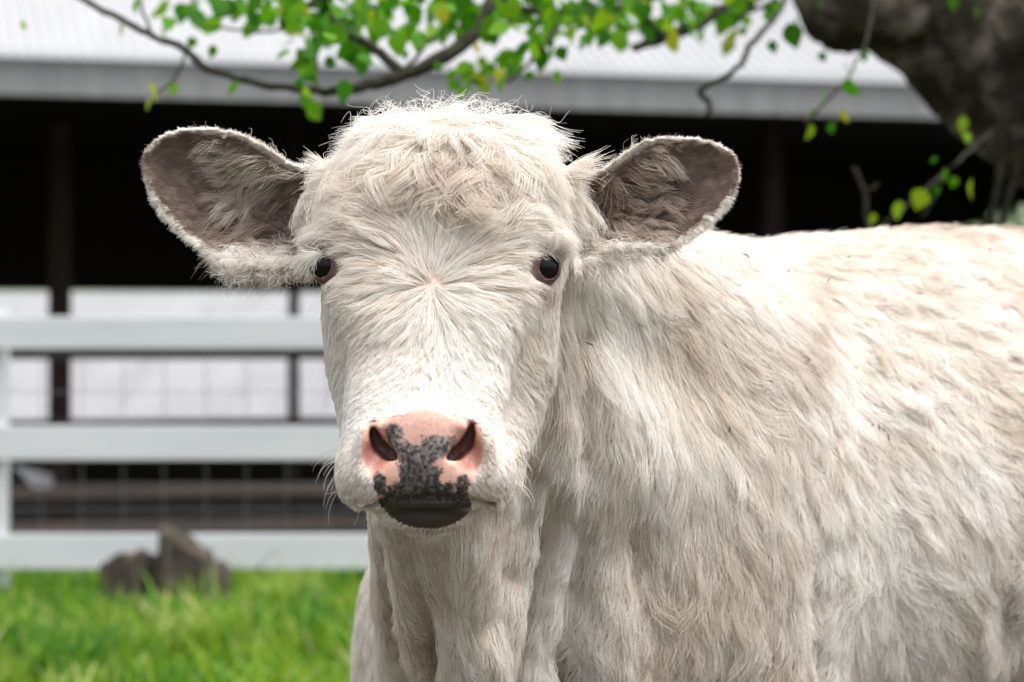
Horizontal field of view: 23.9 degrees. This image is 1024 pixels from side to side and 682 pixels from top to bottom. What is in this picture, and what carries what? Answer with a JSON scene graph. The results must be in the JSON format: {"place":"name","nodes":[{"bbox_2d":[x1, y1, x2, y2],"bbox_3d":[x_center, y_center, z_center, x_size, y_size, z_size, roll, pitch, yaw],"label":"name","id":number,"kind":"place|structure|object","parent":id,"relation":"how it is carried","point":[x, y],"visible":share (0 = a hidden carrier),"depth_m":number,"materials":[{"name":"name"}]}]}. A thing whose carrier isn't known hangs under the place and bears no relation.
{"place":"outdoors","nodes":[
{"label":"outdoors","id":0,"kind":"place"},
{"bbox_2d":[10,569,335,576],"bbox_3d":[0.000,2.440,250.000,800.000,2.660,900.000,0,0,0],"label":"ground","id":1,"kind":"structure","parent":0,"point":[84,575],"depth_m":16.54,"materials":[{"name":"green plant"}]},
{"bbox_2d":[98,548,157,610],"bbox_3d":[-1.494,0.987,9.453,0.263,0.346,0.233,0,0,0],"label":"stump","id":2,"kind":"object","parent":1,"relation":"on","point":[116,570],"visible":0.54,"depth_m":9.36,"materials":[{"name":"brown wood"}]},
{"bbox_2d":[0,291,335,419],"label":"shed","id":3,"kind":"structure","parent":1,"relation":"on","point":[182,375],"depth_m":32.69,"materials":[{"name":"white metal"}]},
{"bbox_2d":[0,310,369,594],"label":"fence","id":4,"kind":"object","parent":1,"relation":"on","point":[41,551],"visible":0.19,"depth_m":9.77,"materials":[{"name":"white paint"}]},
{"bbox_2d":[156,524,231,608],"bbox_3d":[-1.232,0.934,9.355,0.311,0.451,0.309,0,0,0],"label":"stump","id":5,"kind":"object","parent":1,"relation":"on","point":[180,556],"visible":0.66,"depth_m":9.24,"materials":[{"name":"brown wood"}]},
{"bbox_2d":[20,0,1023,229],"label":"tree","id":6,"kind":"object","parent":1,"relation":"on","point":[958,65],"visible":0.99,"depth_m":5.34,"materials":[{"name":"green plant"}]},
{"bbox_2d":[140,86,1023,681],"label":"cow","id":7,"kind":"object","parent":1,"relation":"on","point":[626,416],"visible":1,"depth_m":2.75},
{"bbox_2d":[954,203,1023,226],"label":"bush","id":8,"kind":"object","parent":1,"relation":"on","point":[1012,219],"visible":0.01,"depth_m":11.43,"materials":[{"name":"green plant"}]},
{"bbox_2d":[0,531,366,681],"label":"grass","id":9,"kind":"structure","parent":0,"point":[282,625],"depth_m":8.20,"materials":[{"name":"green plant"}]},
{"bbox_2d":[0,48,906,83],"label":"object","id":10,"kind":"structure","parent":0,"point":[3,53],"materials":[{"name":"white metal"}]},
{"bbox_2d":[0,0,1023,533],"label":"barn","id":11,"kind":"structure","parent":0,"point":[78,210],"depth_m":20.35,"materials":[{"name":"white metal"}]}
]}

